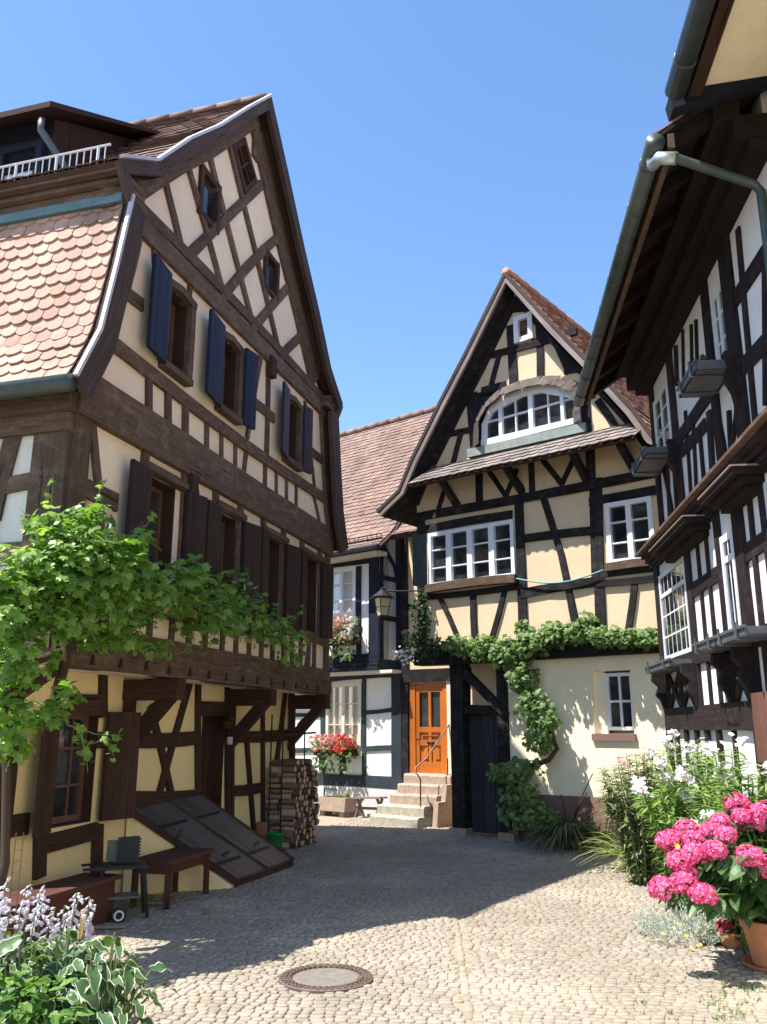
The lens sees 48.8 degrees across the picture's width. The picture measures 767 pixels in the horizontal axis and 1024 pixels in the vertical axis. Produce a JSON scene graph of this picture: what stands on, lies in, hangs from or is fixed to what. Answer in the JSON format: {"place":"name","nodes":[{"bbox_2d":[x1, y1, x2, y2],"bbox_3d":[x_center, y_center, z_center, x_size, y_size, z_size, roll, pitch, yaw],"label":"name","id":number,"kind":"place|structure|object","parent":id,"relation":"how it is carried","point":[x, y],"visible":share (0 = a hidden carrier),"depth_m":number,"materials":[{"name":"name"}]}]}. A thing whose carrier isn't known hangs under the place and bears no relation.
{"place":"outdoors","nodes":[
{"label":"outdoors","id":0,"kind":"place"},
{"bbox_2d":[0,0,689,431],"label":"sky","id":1,"kind":"structure","parent":0,"point":[433,149],"materials":[{"name":"blue"}]},
{"bbox_2d":[6,813,766,1023],"bbox_3d":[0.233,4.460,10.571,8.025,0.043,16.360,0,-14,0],"label":"cobblestone paving","id":2,"kind":"structure","parent":0,"point":[360,840],"depth_m":6.89,"materials":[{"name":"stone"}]},
{"bbox_2d":[6,833,23,934],"bbox_3d":[-2.673,2.818,6.092,0.061,0.950,0.006,0,-14,0],"label":"wire trellis","id":3,"kind":"object","parent":2,"relation":"on","point":[18,880],"visible":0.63,"depth_m":6.13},
{"bbox_2d":[0,872,121,946],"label":"chest bench","id":4,"kind":"object","parent":2,"relation":"on","point":[95,887],"visible":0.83,"depth_m":7.21,"materials":[{"name":"brown wood"}]},
{"bbox_2d":[8,933,178,1023],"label":"hosta","id":5,"kind":"object","parent":2,"relation":"on","point":[125,972],"visible":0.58,"depth_m":4.54,"materials":[{"name":"green plant"}]},
{"bbox_2d":[95,924,126,928],"bbox_3d":[-2.361,3.592,7.324,0.260,0.022,0.070,2,-14,-7],"label":"plank","id":6,"kind":"object","parent":2,"relation":"on","point":[103,926],"visible":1,"depth_m":7.30,"materials":[{"name":"grey wood"}]},
{"bbox_2d":[81,835,148,922],"bbox_3d":[-2.466,3.370,7.794,0.616,0.722,0.374,5,-15,-20],"label":"barbecue grill","id":7,"kind":"object","parent":2,"relation":"on","point":[122,853],"visible":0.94,"depth_m":7.83,"materials":[{"name":"black metal"}]},
{"bbox_2d":[130,847,214,909],"bbox_3d":[-2.144,3.719,8.591,0.444,0.460,0.920,-4,-15,15],"label":"plank table","id":8,"kind":"object","parent":2,"relation":"on","point":[167,863],"visible":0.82,"depth_m":8.41,"materials":[{"name":"brown wood"}]},
{"bbox_2d":[123,793,294,894],"bbox_3d":[-1.948,3.809,9.832,1.000,0.938,2.418,-5,-15,17],"label":"cellar hatch","id":9,"kind":"object","parent":2,"relation":"on","point":[243,854],"visible":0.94,"depth_m":9.52,"materials":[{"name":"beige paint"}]},
{"bbox_2d":[135,802,265,879],"bbox_3d":[-2.041,3.692,9.468,1.335,0.826,1.222,0,-14,0],"label":"hatch door","id":10,"kind":"structure","parent":9,"relation":"in","point":[165,815],"depth_m":9.49,"materials":[{"name":"black metal"}]},
{"bbox_2d":[172,795,292,868],"bbox_3d":[-1.812,3.866,10.201,1.358,0.841,1.205,0,-14,0],"label":"hatch door","id":11,"kind":"structure","parent":9,"relation":"in","point":[202,809],"depth_m":10.20,"materials":[{"name":"black metal"}]},
{"bbox_2d":[256,822,269,838],"bbox_3d":[-1.741,4.621,12.016,0.240,0.385,0.234,0,-14,0],"label":"chopping block","id":12,"kind":"object","parent":2,"relation":"on","point":[261,828],"depth_m":11.95,"materials":[{"name":"brown wood"}]},
{"bbox_2d":[267,714,272,838],"bbox_3d":[-1.609,3.830,11.954,0.023,1.889,0.063,0,-14,0],"label":"iron rod","id":13,"kind":"object","parent":2,"relation":"on","point":[270,774],"visible":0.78,"depth_m":11.97,"materials":[{"name":"black metal"}]},
{"bbox_2d":[267,823,283,848],"bbox_3d":[-1.502,4.542,11.746,0.230,0.405,0.230,0,-14,0],"label":"green bucket","id":14,"kind":"object","parent":2,"relation":"on","point":[275,837],"visible":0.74,"depth_m":11.67,"materials":[{"name":"plastic"}]},
{"bbox_2d":[279,718,283,832],"bbox_3d":[-1.447,3.868,11.996,0.023,1.835,0.063,0,-14,0],"label":"iron rod","id":15,"kind":"object","parent":14,"relation":"in","point":[281,776],"visible":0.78,"depth_m":12.02,"materials":[{"name":"black metal"}]},
{"bbox_2d":[282,842,288,848],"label":"firewood log","id":16,"kind":"object","parent":2,"relation":"on","point":[285,845],"visible":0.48,"depth_m":12.07,"materials":[{"name":"brown wood"}]},
{"bbox_2d":[283,838,293,841],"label":"firewood log","id":17,"kind":"object","parent":16,"relation":"on","point":[288,840],"visible":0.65,"depth_m":12.14,"materials":[{"name":"brown wood"}]},
{"bbox_2d":[282,831,292,838],"bbox_3d":[-1.400,4.639,12.139,0.186,0.102,0.096,-3,-15,13],"label":"firewood log","id":18,"kind":"object","parent":17,"relation":"on","point":[288,834],"visible":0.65,"depth_m":12.10,"materials":[{"name":"brown wood"}]},
{"bbox_2d":[281,826,293,831],"bbox_3d":[-1.389,4.571,12.186,0.188,0.067,0.067,-4,-15,16],"label":"firewood log","id":19,"kind":"object","parent":18,"relation":"on","point":[288,828],"visible":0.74,"depth_m":12.16,"materials":[{"name":"brown wood"}]},
{"bbox_2d":[278,821,293,825],"bbox_3d":[-1.403,4.496,12.182,0.228,0.056,0.053,-4,-15,14],"label":"firewood log","id":20,"kind":"object","parent":19,"relation":"on","point":[287,823],"visible":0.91,"depth_m":12.16,"materials":[{"name":"brown wood"}]},
{"bbox_2d":[282,816,294,820],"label":"firewood log","id":21,"kind":"object","parent":20,"relation":"on","point":[288,818],"visible":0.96,"depth_m":12.21,"materials":[{"name":"brown wood"}]},
{"bbox_2d":[279,809,294,816],"bbox_3d":[-1.388,4.348,12.209,0.213,0.097,0.096,-4,-15,15],"label":"firewood log","id":22,"kind":"object","parent":21,"relation":"on","point":[289,812],"visible":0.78,"depth_m":12.17,"materials":[{"name":"brown wood"}]},
{"bbox_2d":[278,963,372,993],"bbox_3d":[-0.402,3.257,5.893,0.660,0.042,0.660,0,-14,0],"label":"manhole cover","id":23,"kind":"object","parent":2,"relation":"in","point":[320,978],"visible":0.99,"depth_m":5.85,"materials":[{"name":"metal"}]},
{"bbox_2d":[316,788,356,816],"bbox_3d":[-0.943,5.792,16.846,0.806,0.525,0.372,-11,-18,37],"label":"stone trough","id":24,"kind":"object","parent":2,"relation":"on","point":[344,805],"visible":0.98,"depth_m":16.67,"materials":[{"name":"beige stone"}]},
{"bbox_2d":[351,796,387,817],"bbox_3d":[-0.270,5.698,16.282,0.736,0.422,0.240,-11,-18,37],"label":"trestle bench","id":25,"kind":"object","parent":2,"relation":"on","point":[359,799],"visible":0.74,"depth_m":16.34,"materials":[{"name":"brown wood"}]},
{"bbox_2d":[295,405,471,816],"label":"white house","id":26,"kind":"structure","parent":2,"relation":"on","point":[390,714],"depth_m":17.25,"materials":[{"name":"paint"}]},
{"bbox_2d":[307,733,362,774],"bbox_3d":[-1.013,4.924,17.215,1.282,0.819,0.444,-12,-18,38],"label":"flower box","id":27,"kind":"object","parent":26,"relation":"attached to","point":[327,747],"visible":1,"depth_m":17.14,"materials":[{"name":"red plant"}]},
{"bbox_2d":[325,682,361,745],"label":"window","id":28,"kind":"structure","parent":26,"relation":"in","point":[344,715],"depth_m":17.52,"materials":[{"name":"beige paint"}]},
{"bbox_2d":[333,566,355,616],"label":"window","id":29,"kind":"structure","parent":26,"relation":"in","point":[344,579],"depth_m":17.77,"materials":[{"name":"white glass"}]},
{"bbox_2d":[329,614,360,662],"bbox_3d":[-0.888,2.601,17.270,1.029,0.970,0.432,-11,-18,37],"label":"flower box","id":30,"kind":"object","parent":26,"relation":"attached to","point":[343,639],"visible":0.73,"depth_m":17.15,"materials":[{"name":"pink plant"}]},
{"bbox_2d":[409,683,447,773],"bbox_3d":[0.872,4.130,16.171,0.901,1.670,0.173,-11,-18,37],"label":"door","id":31,"kind":"structure","parent":26,"relation":"in","point":[431,697],"depth_m":16.19,"materials":[{"name":"orange wood"}]},
{"bbox_2d":[370,773,451,827],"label":"stone steps","id":32,"kind":"structure","parent":2,"relation":"on","point":[402,808],"depth_m":15.19,"materials":[{"name":"grey stone"}]},
{"bbox_2d":[415,724,448,806],"bbox_3d":[0.915,4.772,15.347,0.863,1.779,0.149,10,-17,-34],"label":"handrail","id":33,"kind":"object","parent":32,"relation":"on","point":[427,757],"visible":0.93,"depth_m":15.36,"materials":[{"name":"metal"}]},
{"bbox_2d":[120,889,764,1021],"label":"grass tufts","id":34,"kind":"object","parent":2,"relation":"on","point":[671,1013],"visible":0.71,"depth_m":5.62,"materials":[{"name":"green plant"}]},
{"bbox_2d":[376,267,667,850],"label":"gabled house","id":35,"kind":"structure","parent":2,"relation":"on","point":[519,465],"depth_m":13.76,"materials":[{"name":"beige paint"}]},
{"bbox_2d":[371,587,420,616],"bbox_3d":[0.228,1.591,14.971,0.911,0.530,0.420,0,-14,0],"label":"wall lantern","id":36,"kind":"object","parent":35,"relation":"attached to","point":[382,597],"depth_m":14.90,"materials":[{"name":"black metal"}]},
{"bbox_2d":[392,589,452,665],"bbox_3d":[0.692,1.984,14.579,1.131,1.337,0.475,-10,-18,35],"label":"climbing rose","id":37,"kind":"object","parent":35,"relation":"attached to","point":[403,658],"visible":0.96,"depth_m":14.57,"materials":[{"name":"green plant"}]},
{"bbox_2d":[412,519,516,593],"bbox_3d":[1.413,0.782,14.465,1.948,1.073,0.359,-9,-17,32],"label":"window","id":38,"kind":"structure","parent":35,"relation":"in","point":[483,554],"depth_m":14.49,"materials":[{"name":"white paint"}]},
{"bbox_2d":[513,311,533,343],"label":"window","id":39,"kind":"structure","parent":35,"relation":"in","point":[523,327],"depth_m":14.68,"materials":[{"name":"white paint"}]},
{"bbox_2d":[481,385,581,445],"bbox_3d":[2.458,-1.625,14.255,1.877,1.000,0.141,-11,-18,37],"label":"arched window","id":40,"kind":"structure","parent":35,"relation":"in","point":[541,408],"depth_m":14.28,"materials":[{"name":"white paint"}]},
{"bbox_2d":[441,610,658,840],"bbox_3d":[2.445,3.225,12.704,3.771,3.457,0.822,-12,-19,39],"label":"wall vine","id":41,"kind":"object","parent":35,"relation":"attached to","point":[598,638],"depth_m":12.78,"materials":[{"name":"green plant"}]},
{"bbox_2d":[516,569,603,583],"bbox_3d":[2.745,1.034,13.235,1.514,0.168,0.022,-11,-18,37],"label":"cable","id":42,"kind":"object","parent":35,"relation":"attached to","point":[561,581],"visible":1,"depth_m":13.19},
{"bbox_2d":[591,671,636,740],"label":"window","id":43,"kind":"structure","parent":35,"relation":"in","point":[612,691],"depth_m":12.62,"materials":[{"name":"white paint"}]},
{"bbox_2d":[604,496,654,571],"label":"window","id":44,"kind":"structure","parent":35,"relation":"in","point":[629,524],"depth_m":12.77,"materials":[{"name":"white paint"}]},
{"bbox_2d":[498,773,615,856],"bbox_3d":[2.680,4.339,12.285,2.100,1.045,2.004,13,-19,-42],"label":"yucca","id":45,"kind":"object","parent":2,"relation":"on","point":[563,838],"visible":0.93,"depth_m":11.96,"materials":[{"name":"green plant"}]},
{"bbox_2d":[573,91,766,805],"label":"half timbered house","id":46,"kind":"structure","parent":2,"relation":"on","point":[686,282],"depth_m":8.09,"materials":[{"name":"white paint"}]},
{"bbox_2d":[630,444,668,476],"bbox_3d":[3.334,-0.652,10.540,0.373,0.193,0.977,-2,-14,6],"label":"window box","id":47,"kind":"object","parent":46,"relation":"attached to","point":[649,461],"visible":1,"depth_m":10.40,"materials":[{"name":"grey metal"}]},
{"bbox_2d":[653,378,671,446],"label":"window","id":48,"kind":"structure","parent":46,"relation":"in","point":[661,408],"depth_m":10.66,"materials":[{"name":"white paint"}]},
{"bbox_2d":[644,656,691,673],"bbox_3d":[3.371,1.826,10.061,0.293,0.147,1.482,-2,-14,6],"label":"window box","id":49,"kind":"object","parent":46,"relation":"attached to","point":[666,666],"visible":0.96,"depth_m":9.79,"materials":[{"name":"grey metal"}]},
{"bbox_2d":[658,556,691,658],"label":"window","id":50,"kind":"structure","parent":46,"relation":"in","point":[672,582],"depth_m":10.17,"materials":[{"name":"white paint"}]},
{"bbox_2d":[677,354,726,397],"bbox_3d":[3.041,-1.295,8.034,0.373,0.198,0.714,-2,-14,6],"label":"window box","id":51,"kind":"object","parent":46,"relation":"attached to","point":[703,376],"visible":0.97,"depth_m":7.91,"materials":[{"name":"grey metal"}]},
{"bbox_2d":[692,633,741,653],"bbox_3d":[3.118,1.234,7.911,0.293,0.152,0.794,-2,-14,6],"label":"window box","id":52,"kind":"object","parent":46,"relation":"attached to","point":[707,645],"visible":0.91,"depth_m":7.88,"materials":[{"name":"grey metal"}]},
{"bbox_2d":[710,283,726,359],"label":"window","id":53,"kind":"structure","parent":46,"relation":"in","point":[716,300],"depth_m":8.25,"materials":[{"name":"white paint"}]},
{"bbox_2d":[719,529,741,629],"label":"window","id":54,"kind":"structure","parent":46,"relation":"in","point":[726,541],"depth_m":7.90,"materials":[{"name":"white paint"}]},
{"bbox_2d":[714,622,766,645],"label":"window box","id":55,"kind":"object","parent":46,"relation":"attached to","point":[742,635],"visible":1,"depth_m":6.87,"materials":[{"name":"grey metal"}]},
{"bbox_2d":[629,843,732,948],"bbox_3d":[2.544,3.022,6.795,0.992,0.914,1.989,0,-14,0],"label":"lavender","id":56,"kind":"object","parent":2,"relation":"on","point":[664,923],"visible":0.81,"depth_m":6.99,"materials":[{"name":"plant"}]},
{"bbox_2d":[654,874,730,947],"bbox_3d":[3.105,3.951,8.641,0.646,0.035,4.003,-2,-14,7],"label":"shrub bed","id":57,"kind":"object","parent":2,"relation":"on","point":[705,943],"visible":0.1,"depth_m":7.26,"materials":[{"name":"plant"}]},
{"bbox_2d":[568,826,665,887],"bbox_3d":[3.236,4.079,10.325,2.276,0.580,2.118,7,-16,-26],"label":"daylily","id":58,"kind":"object","parent":57,"relation":"on","point":[610,849],"visible":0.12,"depth_m":10.45,"materials":[{"name":"green plant"}]},
{"bbox_2d":[589,746,671,886],"bbox_3d":[2.941,3.458,9.627,1.118,1.532,1.229,-11,-18,37],"label":"oleander","id":59,"kind":"object","parent":57,"relation":"on","point":[640,855],"visible":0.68,"depth_m":9.49,"materials":[{"name":"green plant"}]},
{"bbox_2d":[628,728,736,912],"bbox_3d":[2.962,2.985,8.211,1.153,1.706,1.171,0,-14,0],"label":"oleander","id":60,"kind":"object","parent":57,"relation":"on","point":[684,777],"visible":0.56,"depth_m":8.16,"materials":[{"name":"green plant"}]},
{"bbox_2d":[708,919,745,948],"bbox_3d":[2.815,3.378,6.789,0.434,0.211,0.385,0,-14,0],"label":"flower pot","id":61,"kind":"object","parent":57,"relation":"on","point":[722,927],"visible":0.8,"depth_m":6.69,"materials":[{"name":"ceramic"}]},
{"bbox_2d":[683,732,766,950],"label":"oleander","id":62,"kind":"object","parent":2,"relation":"on","point":[725,779],"visible":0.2,"depth_m":6.98,"materials":[{"name":"white plant"}]},
{"bbox_2d":[739,917,766,973],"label":"flower pot","id":63,"kind":"object","parent":2,"relation":"on","point":[756,936],"visible":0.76,"depth_m":6.11,"materials":[{"name":"ceramic"}]},
{"bbox_2d":[646,791,766,928],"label":"hydrangea","id":64,"kind":"object","parent":63,"relation":"in","point":[716,875],"visible":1,"depth_m":6.03,"materials":[{"name":"pink plant"}]},
{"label":"planting bed","id":65,"kind":"structure","parent":2,"relation":"on","visible":0},
{"bbox_2d":[2,937,31,970],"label":"hosta","id":66,"kind":"object","parent":65,"relation":"on","point":[4,958],"visible":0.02,"depth_m":5.05,"materials":[{"name":"green plant"}]},
{"bbox_2d":[0,931,46,993],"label":"leafy plant","id":67,"kind":"object","parent":65,"relation":"on","point":[23,964],"visible":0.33,"depth_m":4.63,"materials":[{"name":"green plant"}]},
{"bbox_2d":[0,967,66,1023],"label":"leafy plant","id":68,"kind":"object","parent":65,"relation":"on","point":[24,991],"visible":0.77,"depth_m":4.26,"materials":[{"name":"green plant"}]},
{"bbox_2d":[3,975,94,1023],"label":"leafy plant","id":69,"kind":"object","parent":65,"relation":"on","point":[56,1017],"visible":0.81,"depth_m":4.23,"materials":[{"name":"green plant"}]},
{"bbox_2d":[0,875,107,1023],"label":"hosta","id":70,"kind":"object","parent":65,"relation":"on","point":[88,926],"depth_m":4.74,"materials":[{"name":"plant"}]},
{"bbox_2d":[0,926,135,1023],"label":"hosta","id":71,"kind":"object","parent":65,"relation":"on","point":[90,996],"visible":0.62,"depth_m":4.41,"materials":[{"name":"green plant"}]},
{"bbox_2d":[26,937,128,1020],"bbox_3d":[-1.896,2.783,4.975,0.782,0.476,0.801,-14,-20,43],"label":"hosta","id":72,"kind":"object","parent":65,"relation":"on","point":[63,948],"visible":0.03,"depth_m":5.01,"materials":[{"name":"green plant"}]},
{"bbox_2d":[78,909,86,943],"bbox_3d":[-1.960,2.867,5.461,0.030,0.544,0.055,0,-14,0],"label":"wooden stake","id":73,"kind":"object","parent":65,"relation":"on","point":[81,929],"visible":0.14,"depth_m":5.48,"materials":[{"name":"brown wood"}]},
{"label":"firewood log","id":74,"kind":"object","parent":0,"visible":0},
{"bbox_2d":[272,773,299,778],"bbox_3d":[-1.447,3.910,12.519,0.424,0.086,0.083,-4,-15,15],"label":"firewood log","id":75,"kind":"object","parent":74,"relation":"on","point":[297,775],"visible":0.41,"depth_m":12.45,"materials":[{"name":"brown wood"}]},
{"bbox_2d":[271,766,296,772],"bbox_3d":[-1.483,3.817,12.546,0.388,0.106,0.089,-5,-15,18],"label":"firewood log","id":76,"kind":"object","parent":75,"relation":"on","point":[295,768],"visible":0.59,"depth_m":12.50,"materials":[{"name":"brown wood"}]},
{"bbox_2d":[271,760,298,765],"bbox_3d":[-1.460,3.725,12.545,0.404,0.096,0.118,-4,-15,14],"label":"firewood log","id":77,"kind":"object","parent":76,"relation":"on","point":[285,762],"visible":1,"depth_m":12.51,"materials":[{"name":"brown wood"}]},
{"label":"firewood log","id":78,"kind":"object","parent":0,"visible":0},
{"bbox_2d":[270,826,279,829],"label":"firewood log","id":79,"kind":"object","parent":78,"relation":"on","point":[274,827],"visible":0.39,"depth_m":12.22,"materials":[{"name":"brown wood"}]},
{"bbox_2d":[269,820,278,825],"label":"firewood log","id":80,"kind":"object","parent":79,"relation":"on","point":[271,822],"visible":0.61,"depth_m":12.24,"materials":[{"name":"brown wood"}]},
{"bbox_2d":[269,814,282,820],"bbox_3d":[-1.564,4.443,12.290,0.221,0.096,0.093,-4,-15,16],"label":"firewood log","id":81,"kind":"object","parent":80,"relation":"on","point":[274,817],"visible":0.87,"depth_m":12.26,"materials":[{"name":"brown wood"}]},
{"label":"ground","id":82,"kind":"structure","parent":0,"visible":0},
{"bbox_2d":[0,93,348,892],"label":"timber framed house","id":83,"kind":"structure","parent":82,"relation":"on","point":[164,355],"depth_m":9.55,"materials":[{"name":"beige paint"}]},
{"bbox_2d":[0,138,46,179],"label":"dormer window","id":84,"kind":"structure","parent":83,"relation":"in","point":[38,145],"depth_m":9.45,"materials":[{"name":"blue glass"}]},
{"bbox_2d":[32,712,141,837],"bbox_3d":[-3.020,2.501,8.238,0.463,1.085,1.540,-4,-15,16],"label":"window","id":85,"kind":"structure","parent":83,"relation":"in","point":[64,791],"depth_m":8.46,"materials":[{"name":"brown wood"}]},
{"bbox_2d":[0,475,310,901],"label":"grapevine","id":86,"kind":"object","parent":83,"relation":"attached to","point":[78,579],"visible":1,"depth_m":6.76,"materials":[{"name":"green plant"}]},
{"bbox_2d":[124,459,207,597],"bbox_3d":[-2.460,0.210,8.963,0.458,1.277,1.541,-4,-15,16],"label":"window","id":87,"kind":"structure","parent":83,"relation":"in","point":[147,494],"depth_m":9.25,"materials":[{"name":"brown wood"}]},
{"bbox_2d":[146,253,197,387],"bbox_3d":[-2.507,-2.096,9.442,0.424,1.123,1.100,-3,-15,12],"label":"window","id":88,"kind":"structure","parent":83,"relation":"in","point":[171,327],"depth_m":9.46,"materials":[{"name":"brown wood"}]},
{"bbox_2d":[196,163,221,234],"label":"window","id":89,"kind":"structure","parent":83,"relation":"in","point":[209,201],"depth_m":10.74,"materials":[{"name":"brown glass"}]},
{"bbox_2d":[201,716,224,806],"bbox_3d":[-2.320,3.452,10.873,0.222,1.629,0.639,-4,-15,15],"label":"door","id":90,"kind":"structure","parent":83,"relation":"in","point":[212,734],"depth_m":11.13,"materials":[{"name":"brown wood"}]},
{"bbox_2d":[219,698,234,729],"bbox_3d":[-2.055,2.661,11.130,0.228,0.400,0.183,0,-14,0],"label":"hanging pot","id":91,"kind":"object","parent":83,"relation":"hanging from","point":[226,725],"visible":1,"depth_m":11.05,"materials":[{"name":"black metal"}]},
{"bbox_2d":[205,309,257,429],"bbox_3d":[-2.100,-1.756,10.775,0.449,1.122,1.380,-4,-15,15],"label":"window","id":92,"kind":"structure","parent":83,"relation":"in","point":[231,375],"depth_m":11.02,"materials":[{"name":"blue wood"}]},
{"bbox_2d":[203,499,261,616],"bbox_3d":[-2.030,0.578,10.421,0.457,1.284,1.471,-4,-15,16],"label":"window","id":93,"kind":"structure","parent":83,"relation":"in","point":[220,528],"depth_m":10.72,"materials":[{"name":"brown wood"}]},
{"bbox_2d":[232,137,257,193],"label":"window","id":94,"kind":"structure","parent":83,"relation":"in","point":[247,173],"depth_m":11.86,"materials":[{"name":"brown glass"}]},
{"bbox_2d":[263,247,279,302],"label":"window","id":95,"kind":"structure","parent":83,"relation":"in","point":[271,267],"depth_m":12.60,"materials":[{"name":"brown glass"}]},
{"bbox_2d":[257,527,300,628],"bbox_3d":[-1.624,0.928,11.794,0.458,1.286,1.358,-4,-15,16],"label":"window","id":96,"kind":"structure","parent":83,"relation":"in","point":[270,549],"depth_m":12.06,"materials":[{"name":"brown wood"}]},
{"bbox_2d":[275,732,315,736],"bbox_3d":[-1.350,3.442,13.091,0.031,0.071,1.168,-7,-16,25],"label":"wooden pole","id":97,"kind":"object","parent":83,"relation":"attached to","point":[278,735],"visible":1,"depth_m":13.07,"materials":[{"name":"brown wood"}]},
{"bbox_2d":[280,381,312,473],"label":"window","id":98,"kind":"structure","parent":83,"relation":"in","point":[296,418],"depth_m":13.05,"materials":[{"name":"blue wood"}]},
{"bbox_2d":[299,548,333,638],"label":"window","id":99,"kind":"structure","parent":83,"relation":"in","point":[308,586],"depth_m":13.44,"materials":[{"name":"brown wood"}]},
{"bbox_2d":[665,0,766,121],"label":"cream house","id":100,"kind":"structure","parent":82,"relation":"on","point":[720,55],"depth_m":6.31,"materials":[{"name":"paint"}]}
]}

